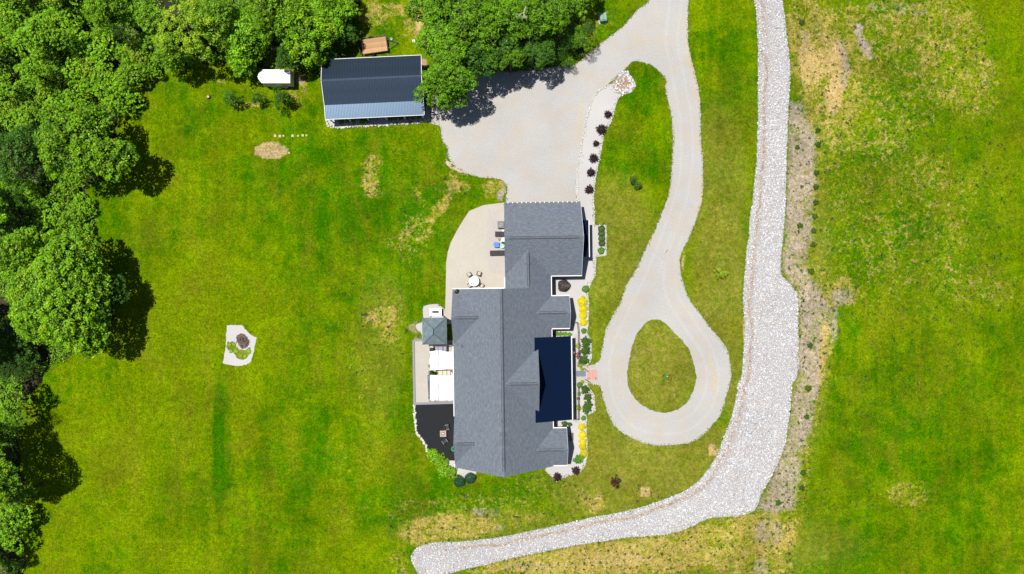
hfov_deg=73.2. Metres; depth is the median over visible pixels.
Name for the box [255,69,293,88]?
white trailer
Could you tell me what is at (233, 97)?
young tree
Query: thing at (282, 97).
young tree
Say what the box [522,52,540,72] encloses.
bush
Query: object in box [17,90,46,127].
thicket tree
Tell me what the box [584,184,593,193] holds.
shrub
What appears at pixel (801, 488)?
shrub
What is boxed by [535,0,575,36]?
tree
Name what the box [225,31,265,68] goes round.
tree
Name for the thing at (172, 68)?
bush
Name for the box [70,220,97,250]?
tree
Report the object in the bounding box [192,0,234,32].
tree
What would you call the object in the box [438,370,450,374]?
dining table
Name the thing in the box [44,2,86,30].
thicket tree
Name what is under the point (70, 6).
thicket tree
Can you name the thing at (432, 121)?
gravel apron
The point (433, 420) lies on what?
patio
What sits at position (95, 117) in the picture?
thicket tree
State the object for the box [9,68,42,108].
thicket tree
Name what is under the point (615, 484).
sapling
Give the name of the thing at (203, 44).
bush
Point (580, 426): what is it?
shrub
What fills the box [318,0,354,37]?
tree
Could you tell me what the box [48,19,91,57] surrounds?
thicket tree
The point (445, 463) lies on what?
leafy plant
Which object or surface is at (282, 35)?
tree
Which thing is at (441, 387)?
canopy sheet
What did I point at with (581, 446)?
shrub
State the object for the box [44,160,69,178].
tree
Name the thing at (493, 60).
tree
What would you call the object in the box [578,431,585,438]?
shrub
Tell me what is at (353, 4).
tree
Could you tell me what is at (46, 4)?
thicket tree
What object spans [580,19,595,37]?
tree
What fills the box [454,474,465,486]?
shrub
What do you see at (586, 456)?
stone edging
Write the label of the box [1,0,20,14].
thicket tree
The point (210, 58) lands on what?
bush
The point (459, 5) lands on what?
tree
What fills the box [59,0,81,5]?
thicket tree
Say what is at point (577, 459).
leafy plant
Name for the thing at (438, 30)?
tree
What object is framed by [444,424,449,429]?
lounge chair
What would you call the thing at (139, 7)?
tree
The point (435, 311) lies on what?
white fire table
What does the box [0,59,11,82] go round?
thicket tree
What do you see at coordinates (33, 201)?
tree
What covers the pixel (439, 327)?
hip roofed hut
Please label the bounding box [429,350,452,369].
canopy sheet
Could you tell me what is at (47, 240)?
tree
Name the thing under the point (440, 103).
tree
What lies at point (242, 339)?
burn pile
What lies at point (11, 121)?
thicket tree
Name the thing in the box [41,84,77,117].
thicket tree
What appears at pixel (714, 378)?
dusty patch
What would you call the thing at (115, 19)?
undergrowth
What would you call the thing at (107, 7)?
tree
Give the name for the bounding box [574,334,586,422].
walkway
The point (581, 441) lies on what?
shrub
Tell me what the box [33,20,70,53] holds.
thicket tree
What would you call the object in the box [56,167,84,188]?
tree
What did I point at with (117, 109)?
thicket tree
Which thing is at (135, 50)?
thicket tree
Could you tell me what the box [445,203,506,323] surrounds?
patio
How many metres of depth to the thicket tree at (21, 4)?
97.92 m
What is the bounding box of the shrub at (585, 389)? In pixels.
[580,384,590,393]
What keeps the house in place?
on the ground at (435, 218)
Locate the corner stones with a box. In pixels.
[612,71,636,94]
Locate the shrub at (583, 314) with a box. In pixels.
[579,311,586,319]
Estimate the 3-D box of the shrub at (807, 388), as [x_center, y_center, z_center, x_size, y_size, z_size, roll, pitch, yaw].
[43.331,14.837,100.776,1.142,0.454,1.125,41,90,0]
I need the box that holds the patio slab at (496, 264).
[486,210,504,273]
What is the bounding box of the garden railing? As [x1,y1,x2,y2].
[578,387,578,419]
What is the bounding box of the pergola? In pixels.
[429,344,452,401]
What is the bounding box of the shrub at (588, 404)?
[584,399,592,409]
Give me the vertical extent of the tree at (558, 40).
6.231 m
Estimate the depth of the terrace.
100.78 m
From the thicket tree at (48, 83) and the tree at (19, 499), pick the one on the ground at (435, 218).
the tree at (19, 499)
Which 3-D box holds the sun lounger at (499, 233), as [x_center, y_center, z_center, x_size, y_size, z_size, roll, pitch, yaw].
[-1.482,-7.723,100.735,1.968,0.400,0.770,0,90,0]
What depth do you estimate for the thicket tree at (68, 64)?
97.45 m
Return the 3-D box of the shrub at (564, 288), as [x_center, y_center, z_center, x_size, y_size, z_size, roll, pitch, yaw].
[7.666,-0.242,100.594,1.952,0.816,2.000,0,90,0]
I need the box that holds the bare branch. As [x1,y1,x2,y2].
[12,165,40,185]
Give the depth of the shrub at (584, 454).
100.70 m
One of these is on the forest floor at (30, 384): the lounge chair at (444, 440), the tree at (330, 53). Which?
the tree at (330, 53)
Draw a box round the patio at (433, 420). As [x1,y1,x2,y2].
[415,404,454,460]
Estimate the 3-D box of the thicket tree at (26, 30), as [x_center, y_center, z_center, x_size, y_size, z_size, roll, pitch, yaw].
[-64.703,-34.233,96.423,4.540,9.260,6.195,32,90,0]
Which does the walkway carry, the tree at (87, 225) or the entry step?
the entry step
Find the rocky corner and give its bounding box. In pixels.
[611,69,634,94]
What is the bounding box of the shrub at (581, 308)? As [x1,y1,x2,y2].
[579,305,587,312]
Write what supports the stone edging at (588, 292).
on the planting bed at (604, 100)
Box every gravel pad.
[223,325,256,365]
[328,110,430,126]
[416,304,447,333]
[448,461,475,477]
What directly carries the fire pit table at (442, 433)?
on the patio at (433, 420)
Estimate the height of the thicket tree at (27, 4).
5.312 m
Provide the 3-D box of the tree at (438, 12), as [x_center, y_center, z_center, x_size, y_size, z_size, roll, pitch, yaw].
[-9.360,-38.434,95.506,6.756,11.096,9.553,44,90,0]
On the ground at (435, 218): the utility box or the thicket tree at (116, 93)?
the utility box
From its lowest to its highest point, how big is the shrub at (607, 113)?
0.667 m
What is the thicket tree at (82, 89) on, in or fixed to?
on the forest floor at (30, 384)
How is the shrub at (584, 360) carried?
on the planting bed at (604, 100)
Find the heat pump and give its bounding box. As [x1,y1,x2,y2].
[498,221,503,228]
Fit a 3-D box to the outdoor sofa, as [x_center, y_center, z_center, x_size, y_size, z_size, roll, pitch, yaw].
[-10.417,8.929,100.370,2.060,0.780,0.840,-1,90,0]
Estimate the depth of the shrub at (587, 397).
100.72 m
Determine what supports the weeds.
on the ground at (435, 218)
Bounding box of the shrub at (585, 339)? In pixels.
[581,336,591,346]
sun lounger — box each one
[490,250,504,255]
[495,231,503,236]
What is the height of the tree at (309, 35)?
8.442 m
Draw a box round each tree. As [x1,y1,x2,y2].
[0,0,27,36]
[0,34,27,73]
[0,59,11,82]
[0,68,33,99]
[0,91,14,119]
[0,103,19,131]
[0,122,41,193]
[0,176,24,208]
[0,186,39,234]
[0,198,9,222]
[0,225,42,282]
[0,316,41,367]
[0,349,34,389]
[0,381,33,428]
[0,448,22,502]
[0,482,42,510]
[0,497,36,554]
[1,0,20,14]
[1,89,24,118]
[1,409,39,432]
[3,30,30,49]
[4,226,115,358]
[5,0,32,11]
[5,1,37,41]
[7,180,33,202]
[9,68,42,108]
[9,104,42,139]
[10,216,48,247]
[11,14,66,56]
[13,56,63,89]
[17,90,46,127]
[18,173,53,208]
[19,148,51,175]
[22,0,46,23]
[23,242,65,269]
[25,186,52,218]
[28,8,58,32]
[30,39,54,68]
[32,102,112,185]
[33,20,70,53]
[34,198,68,239]
[35,71,64,107]
[36,0,72,19]
[39,37,74,66]
[40,60,73,81]
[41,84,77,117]
[42,227,77,253]
[43,0,76,7]
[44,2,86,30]
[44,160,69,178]
[47,173,78,207]
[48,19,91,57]
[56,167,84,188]
[58,50,98,92]
[58,197,90,231]
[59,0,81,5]
[60,0,84,16]
[62,118,139,183]
[64,91,93,118]
[69,36,108,69]
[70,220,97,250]
[72,56,109,86]
[72,103,105,135]
[73,78,98,105]
[73,191,96,222]
[73,242,111,284]
[75,4,99,32]
[78,23,114,61]
[81,0,140,34]
[82,0,106,29]
[83,30,119,73]
[83,273,130,322]
[86,67,124,100]
[98,21,128,47]
[100,80,135,124]
[101,69,145,110]
[109,162,136,177]
[111,40,143,63]
[114,56,151,96]
[119,0,166,33]
[124,34,153,68]
[139,25,177,56]
[150,31,191,73]
[153,0,229,60]
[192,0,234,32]
[215,0,270,77]
[224,90,244,106]
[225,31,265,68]
[239,0,284,40]
[251,93,265,104]
[254,0,309,48]
[271,85,294,114]
[276,46,307,69]
[279,5,340,68]
[308,0,343,28]
[317,40,343,71]
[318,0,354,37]
[333,19,358,50]
[337,0,359,17]
[404,0,457,39]
[412,17,474,69]
[413,71,469,111]
[420,43,478,102]
[439,0,514,51]
[445,35,487,78]
[469,0,532,55]
[471,27,523,76]
[481,46,510,71]
[499,43,525,72]
[504,0,567,39]
[510,18,529,41]
[522,38,556,69]
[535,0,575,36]
[539,18,578,59]
[563,0,589,20]
[563,24,593,50]
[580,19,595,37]
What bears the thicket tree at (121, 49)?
on the forest floor at (30, 384)
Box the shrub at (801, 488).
[798,484,804,491]
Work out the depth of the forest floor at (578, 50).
101.00 m
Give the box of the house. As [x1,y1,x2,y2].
[451,201,589,476]
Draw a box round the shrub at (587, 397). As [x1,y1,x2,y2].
[583,392,591,401]
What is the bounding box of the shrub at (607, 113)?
[604,110,612,117]
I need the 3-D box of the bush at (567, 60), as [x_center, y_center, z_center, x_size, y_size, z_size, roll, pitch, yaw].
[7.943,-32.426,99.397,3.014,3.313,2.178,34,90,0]
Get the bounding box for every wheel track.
[658,0,707,421]
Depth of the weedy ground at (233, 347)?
100.99 m
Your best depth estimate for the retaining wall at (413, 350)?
100.66 m
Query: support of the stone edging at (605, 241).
on the planting bed at (604, 100)
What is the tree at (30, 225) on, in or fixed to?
on the forest floor at (30, 384)
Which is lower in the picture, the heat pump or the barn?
the heat pump
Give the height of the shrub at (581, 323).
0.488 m
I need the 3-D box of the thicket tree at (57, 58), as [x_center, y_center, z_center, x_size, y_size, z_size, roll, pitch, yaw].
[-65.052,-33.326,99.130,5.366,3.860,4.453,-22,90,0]
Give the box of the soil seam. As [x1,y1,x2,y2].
[460,0,768,548]
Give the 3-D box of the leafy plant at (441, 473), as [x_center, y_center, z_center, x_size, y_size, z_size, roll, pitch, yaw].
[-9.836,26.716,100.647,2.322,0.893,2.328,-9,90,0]
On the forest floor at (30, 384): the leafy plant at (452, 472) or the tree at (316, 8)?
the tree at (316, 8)
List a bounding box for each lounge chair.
[441,437,447,444]
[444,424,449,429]
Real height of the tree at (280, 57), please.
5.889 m
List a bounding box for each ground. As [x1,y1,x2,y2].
[17,0,1023,573]
[226,341,249,359]
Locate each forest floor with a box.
[0,0,360,573]
[422,0,583,94]
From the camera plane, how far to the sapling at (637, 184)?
99.73 m
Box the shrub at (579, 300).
[577,295,587,305]
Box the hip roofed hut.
[422,317,446,344]
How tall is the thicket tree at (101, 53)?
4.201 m
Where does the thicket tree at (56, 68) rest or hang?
on the forest floor at (30, 384)
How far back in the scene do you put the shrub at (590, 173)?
100.67 m
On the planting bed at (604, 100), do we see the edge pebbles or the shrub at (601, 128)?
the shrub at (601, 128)
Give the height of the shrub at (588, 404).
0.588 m
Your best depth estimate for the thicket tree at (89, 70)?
97.80 m
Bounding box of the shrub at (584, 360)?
[578,354,589,365]
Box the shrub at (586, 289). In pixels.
[582,285,588,292]
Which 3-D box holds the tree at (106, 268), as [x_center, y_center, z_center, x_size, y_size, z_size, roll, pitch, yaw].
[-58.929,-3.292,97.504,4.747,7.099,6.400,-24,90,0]
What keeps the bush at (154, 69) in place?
on the ground at (435, 218)
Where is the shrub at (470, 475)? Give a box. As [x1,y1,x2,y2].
[465,472,475,483]
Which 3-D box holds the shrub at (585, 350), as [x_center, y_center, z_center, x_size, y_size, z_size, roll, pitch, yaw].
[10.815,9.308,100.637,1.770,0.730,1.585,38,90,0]
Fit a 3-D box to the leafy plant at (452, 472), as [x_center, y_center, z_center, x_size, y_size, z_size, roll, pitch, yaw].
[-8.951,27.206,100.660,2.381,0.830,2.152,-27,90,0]
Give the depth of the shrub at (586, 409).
100.68 m
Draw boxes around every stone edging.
[325,118,429,128]
[413,404,427,451]
[546,417,587,481]
[575,83,609,199]
[587,255,596,328]
[593,95,622,223]
[596,225,606,256]
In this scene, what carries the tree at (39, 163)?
on the forest floor at (30, 384)
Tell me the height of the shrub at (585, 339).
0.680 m
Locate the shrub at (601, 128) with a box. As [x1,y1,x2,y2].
[596,124,607,134]
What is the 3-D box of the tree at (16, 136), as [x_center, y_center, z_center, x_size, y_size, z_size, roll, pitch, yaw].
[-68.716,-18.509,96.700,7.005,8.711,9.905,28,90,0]
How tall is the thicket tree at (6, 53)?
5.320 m
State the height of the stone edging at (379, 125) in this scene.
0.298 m
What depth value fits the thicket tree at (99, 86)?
97.76 m
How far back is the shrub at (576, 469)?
100.65 m
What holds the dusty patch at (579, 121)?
on the driveway
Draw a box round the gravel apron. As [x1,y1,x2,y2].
[426,101,439,125]
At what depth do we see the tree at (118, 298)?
95.49 m
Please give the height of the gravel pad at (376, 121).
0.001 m
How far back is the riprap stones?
100.95 m
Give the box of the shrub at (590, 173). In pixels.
[587,167,595,176]
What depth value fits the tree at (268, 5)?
92.21 m
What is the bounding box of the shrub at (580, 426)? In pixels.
[578,423,585,430]
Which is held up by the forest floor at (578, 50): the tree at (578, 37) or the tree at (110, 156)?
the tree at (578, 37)
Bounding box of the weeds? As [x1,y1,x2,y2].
[327,0,1023,573]
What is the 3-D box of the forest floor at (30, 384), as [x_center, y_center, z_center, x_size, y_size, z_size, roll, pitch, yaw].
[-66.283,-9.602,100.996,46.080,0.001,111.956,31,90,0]
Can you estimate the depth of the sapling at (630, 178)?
99.26 m
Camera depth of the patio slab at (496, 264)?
100.94 m
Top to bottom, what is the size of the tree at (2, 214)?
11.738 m
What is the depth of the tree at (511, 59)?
93.74 m
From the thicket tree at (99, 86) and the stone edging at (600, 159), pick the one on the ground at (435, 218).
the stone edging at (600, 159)
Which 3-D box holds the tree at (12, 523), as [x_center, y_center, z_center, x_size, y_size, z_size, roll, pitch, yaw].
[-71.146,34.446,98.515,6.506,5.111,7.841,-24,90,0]
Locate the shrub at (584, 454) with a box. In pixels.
[580,449,587,457]
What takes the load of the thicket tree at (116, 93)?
on the forest floor at (30, 384)
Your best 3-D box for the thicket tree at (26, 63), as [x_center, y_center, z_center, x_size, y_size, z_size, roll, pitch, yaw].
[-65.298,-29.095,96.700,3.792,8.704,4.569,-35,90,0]
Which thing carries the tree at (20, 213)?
on the forest floor at (30, 384)
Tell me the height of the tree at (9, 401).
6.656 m
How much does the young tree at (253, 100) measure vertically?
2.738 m
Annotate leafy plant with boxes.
[426,448,439,461]
[430,453,445,467]
[437,466,450,477]
[438,458,449,470]
[445,465,458,478]
[573,455,582,463]
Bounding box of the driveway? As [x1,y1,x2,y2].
[431,0,730,445]
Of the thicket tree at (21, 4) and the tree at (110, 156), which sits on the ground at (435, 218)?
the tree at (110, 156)
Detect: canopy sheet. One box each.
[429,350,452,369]
[430,375,452,399]
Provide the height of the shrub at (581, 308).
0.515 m
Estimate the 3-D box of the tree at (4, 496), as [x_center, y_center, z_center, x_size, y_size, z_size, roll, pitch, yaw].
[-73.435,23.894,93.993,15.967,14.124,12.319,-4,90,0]
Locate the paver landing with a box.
[587,370,596,379]
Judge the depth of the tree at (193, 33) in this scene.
91.74 m
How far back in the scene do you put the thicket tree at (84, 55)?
98.31 m
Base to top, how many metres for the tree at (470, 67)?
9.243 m
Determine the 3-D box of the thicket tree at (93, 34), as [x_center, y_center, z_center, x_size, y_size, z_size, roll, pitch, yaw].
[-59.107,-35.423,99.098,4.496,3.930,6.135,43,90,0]
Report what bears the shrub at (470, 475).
on the ground at (435, 218)
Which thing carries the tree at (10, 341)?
on the forest floor at (30, 384)
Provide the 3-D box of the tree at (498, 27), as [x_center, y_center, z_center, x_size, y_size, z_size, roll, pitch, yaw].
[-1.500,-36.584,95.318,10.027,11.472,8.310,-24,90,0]
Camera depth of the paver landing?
100.94 m
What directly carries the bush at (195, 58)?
on the forest floor at (30, 384)
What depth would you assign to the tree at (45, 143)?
91.90 m
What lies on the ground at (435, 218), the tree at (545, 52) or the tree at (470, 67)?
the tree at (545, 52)
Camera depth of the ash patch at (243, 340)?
100.98 m
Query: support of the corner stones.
on the rocky corner
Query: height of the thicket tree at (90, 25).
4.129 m
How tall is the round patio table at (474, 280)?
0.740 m
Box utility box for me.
[598,12,606,23]
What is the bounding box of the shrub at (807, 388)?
[805,385,811,392]
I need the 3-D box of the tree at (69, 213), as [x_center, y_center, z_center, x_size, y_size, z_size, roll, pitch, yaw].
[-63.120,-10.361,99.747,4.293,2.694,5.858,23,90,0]
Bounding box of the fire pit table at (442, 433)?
[440,430,445,436]
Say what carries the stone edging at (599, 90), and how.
on the planting bed at (604, 100)
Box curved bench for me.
[430,315,444,317]
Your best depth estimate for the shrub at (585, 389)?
100.69 m
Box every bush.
[140,56,163,78]
[164,61,180,72]
[183,44,202,65]
[192,32,210,52]
[201,49,217,63]
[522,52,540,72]
[557,52,575,66]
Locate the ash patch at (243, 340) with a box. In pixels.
[236,333,248,348]
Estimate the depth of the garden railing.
100.08 m
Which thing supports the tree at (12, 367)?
on the forest floor at (30, 384)
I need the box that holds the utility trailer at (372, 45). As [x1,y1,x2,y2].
[358,34,397,55]
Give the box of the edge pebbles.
[431,6,733,446]
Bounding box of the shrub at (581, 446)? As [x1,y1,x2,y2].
[579,443,585,449]
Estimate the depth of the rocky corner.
100.98 m
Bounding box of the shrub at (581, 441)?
[578,439,586,444]
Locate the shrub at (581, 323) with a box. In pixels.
[579,318,587,325]
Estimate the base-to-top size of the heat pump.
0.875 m
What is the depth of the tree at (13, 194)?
99.38 m
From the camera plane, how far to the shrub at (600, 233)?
100.69 m
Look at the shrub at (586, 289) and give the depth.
100.67 m
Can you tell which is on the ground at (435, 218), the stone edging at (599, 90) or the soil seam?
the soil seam
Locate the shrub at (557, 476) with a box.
[552,473,561,481]
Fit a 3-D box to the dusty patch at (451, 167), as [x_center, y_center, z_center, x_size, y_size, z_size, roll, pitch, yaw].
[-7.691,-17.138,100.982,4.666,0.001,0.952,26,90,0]
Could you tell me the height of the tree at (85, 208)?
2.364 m
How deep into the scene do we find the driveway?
100.99 m
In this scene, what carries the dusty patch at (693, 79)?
on the driveway
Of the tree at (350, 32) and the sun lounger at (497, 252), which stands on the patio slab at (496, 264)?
the sun lounger at (497, 252)
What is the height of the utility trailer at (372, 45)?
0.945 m
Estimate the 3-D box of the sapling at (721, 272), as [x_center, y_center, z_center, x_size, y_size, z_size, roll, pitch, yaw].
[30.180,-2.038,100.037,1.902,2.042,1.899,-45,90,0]
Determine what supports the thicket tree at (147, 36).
on the forest floor at (30, 384)
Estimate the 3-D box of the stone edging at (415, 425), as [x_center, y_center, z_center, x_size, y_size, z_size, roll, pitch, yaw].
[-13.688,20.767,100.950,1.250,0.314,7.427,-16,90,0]
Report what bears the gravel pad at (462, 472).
on the ground at (435, 218)
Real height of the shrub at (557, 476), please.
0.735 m
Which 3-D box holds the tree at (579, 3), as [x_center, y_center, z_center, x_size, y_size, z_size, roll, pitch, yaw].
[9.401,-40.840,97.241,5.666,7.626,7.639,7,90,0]
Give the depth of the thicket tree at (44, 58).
97.49 m
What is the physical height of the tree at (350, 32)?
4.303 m
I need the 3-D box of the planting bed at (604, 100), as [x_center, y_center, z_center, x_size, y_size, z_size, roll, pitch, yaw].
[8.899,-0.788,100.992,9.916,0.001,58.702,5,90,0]
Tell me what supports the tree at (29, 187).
on the forest floor at (30, 384)
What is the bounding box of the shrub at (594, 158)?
[588,153,598,162]
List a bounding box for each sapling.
[610,475,619,488]
[629,176,636,183]
[632,180,642,188]
[713,268,728,278]
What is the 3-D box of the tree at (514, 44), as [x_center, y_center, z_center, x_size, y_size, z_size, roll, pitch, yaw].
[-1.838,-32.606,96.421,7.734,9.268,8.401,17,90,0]
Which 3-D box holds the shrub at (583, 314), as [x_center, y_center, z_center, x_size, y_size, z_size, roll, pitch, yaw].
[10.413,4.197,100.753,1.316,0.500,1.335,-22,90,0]
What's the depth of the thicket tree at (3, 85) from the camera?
93.84 m
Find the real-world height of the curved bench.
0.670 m
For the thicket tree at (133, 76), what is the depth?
98.22 m
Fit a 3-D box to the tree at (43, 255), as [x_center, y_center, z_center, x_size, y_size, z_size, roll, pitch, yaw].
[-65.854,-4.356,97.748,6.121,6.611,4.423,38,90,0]
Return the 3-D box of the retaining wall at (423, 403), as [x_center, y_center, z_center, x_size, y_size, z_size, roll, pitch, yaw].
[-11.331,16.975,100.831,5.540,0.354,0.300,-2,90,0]
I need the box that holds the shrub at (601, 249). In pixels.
[598,247,604,253]
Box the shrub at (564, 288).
[558,279,570,291]
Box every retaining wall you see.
[412,340,415,403]
[415,402,452,404]
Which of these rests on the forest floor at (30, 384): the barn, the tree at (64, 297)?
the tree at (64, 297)
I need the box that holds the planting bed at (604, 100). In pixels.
[545,84,621,478]
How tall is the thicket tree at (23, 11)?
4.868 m
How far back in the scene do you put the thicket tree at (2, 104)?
96.71 m
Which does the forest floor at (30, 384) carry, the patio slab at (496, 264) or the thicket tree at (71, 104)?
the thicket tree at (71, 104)
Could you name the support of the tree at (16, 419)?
on the ground at (435, 218)
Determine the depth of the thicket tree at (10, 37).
97.42 m
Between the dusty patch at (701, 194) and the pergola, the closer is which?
the pergola
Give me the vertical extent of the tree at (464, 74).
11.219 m
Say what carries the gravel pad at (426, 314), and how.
on the ground at (435, 218)
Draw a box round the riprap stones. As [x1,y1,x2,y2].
[411,0,799,573]
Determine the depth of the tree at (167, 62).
95.39 m
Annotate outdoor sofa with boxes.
[433,345,447,350]
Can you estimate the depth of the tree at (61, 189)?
99.36 m
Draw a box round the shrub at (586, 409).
[582,405,590,414]
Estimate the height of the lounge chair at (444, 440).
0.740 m
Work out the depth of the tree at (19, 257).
92.92 m
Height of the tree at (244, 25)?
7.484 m
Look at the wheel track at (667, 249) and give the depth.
100.98 m
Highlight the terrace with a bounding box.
[415,340,452,402]
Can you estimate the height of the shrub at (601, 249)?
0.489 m
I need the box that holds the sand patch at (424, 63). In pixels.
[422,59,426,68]
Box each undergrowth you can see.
[0,0,358,573]
[421,0,584,111]
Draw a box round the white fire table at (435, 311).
[429,308,441,315]
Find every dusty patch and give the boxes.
[445,161,473,174]
[577,103,583,142]
[686,34,699,111]
[696,176,702,216]
[708,345,717,394]
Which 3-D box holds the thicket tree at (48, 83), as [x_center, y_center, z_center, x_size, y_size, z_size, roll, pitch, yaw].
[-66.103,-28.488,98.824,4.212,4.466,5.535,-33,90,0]
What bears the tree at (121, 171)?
on the ground at (435, 218)
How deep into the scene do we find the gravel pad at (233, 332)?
100.99 m
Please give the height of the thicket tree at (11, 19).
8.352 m
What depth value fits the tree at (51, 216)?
99.06 m
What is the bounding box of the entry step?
[575,371,584,375]
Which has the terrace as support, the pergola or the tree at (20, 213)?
the pergola
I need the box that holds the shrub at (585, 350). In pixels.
[580,344,591,354]
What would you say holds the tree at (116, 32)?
on the forest floor at (30, 384)
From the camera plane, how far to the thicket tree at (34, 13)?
96.71 m
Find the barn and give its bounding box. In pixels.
[321,55,424,122]
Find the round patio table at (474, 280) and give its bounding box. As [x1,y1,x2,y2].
[469,276,478,285]
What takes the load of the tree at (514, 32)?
on the forest floor at (578, 50)
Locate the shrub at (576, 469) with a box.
[571,466,579,475]
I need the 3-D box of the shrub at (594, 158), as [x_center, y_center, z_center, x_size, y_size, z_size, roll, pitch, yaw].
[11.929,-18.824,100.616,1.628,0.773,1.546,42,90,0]
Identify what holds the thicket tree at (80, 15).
on the forest floor at (30, 384)
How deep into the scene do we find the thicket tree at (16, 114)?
96.53 m
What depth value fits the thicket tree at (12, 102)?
96.44 m
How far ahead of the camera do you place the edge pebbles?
100.97 m
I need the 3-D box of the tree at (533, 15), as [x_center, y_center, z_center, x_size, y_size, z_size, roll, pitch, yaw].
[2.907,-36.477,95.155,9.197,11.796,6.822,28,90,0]
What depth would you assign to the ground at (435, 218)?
101.00 m
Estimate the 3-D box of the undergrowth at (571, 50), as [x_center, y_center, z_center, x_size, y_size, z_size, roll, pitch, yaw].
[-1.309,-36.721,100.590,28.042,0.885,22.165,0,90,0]
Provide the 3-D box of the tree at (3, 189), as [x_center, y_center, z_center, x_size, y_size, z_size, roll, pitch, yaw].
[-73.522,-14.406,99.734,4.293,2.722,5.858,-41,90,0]
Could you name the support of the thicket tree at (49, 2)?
on the forest floor at (30, 384)
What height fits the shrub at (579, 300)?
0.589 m
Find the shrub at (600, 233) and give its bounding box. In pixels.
[598,230,604,236]
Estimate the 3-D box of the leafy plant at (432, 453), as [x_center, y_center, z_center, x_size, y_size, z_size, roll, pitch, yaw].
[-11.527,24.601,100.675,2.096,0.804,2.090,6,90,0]

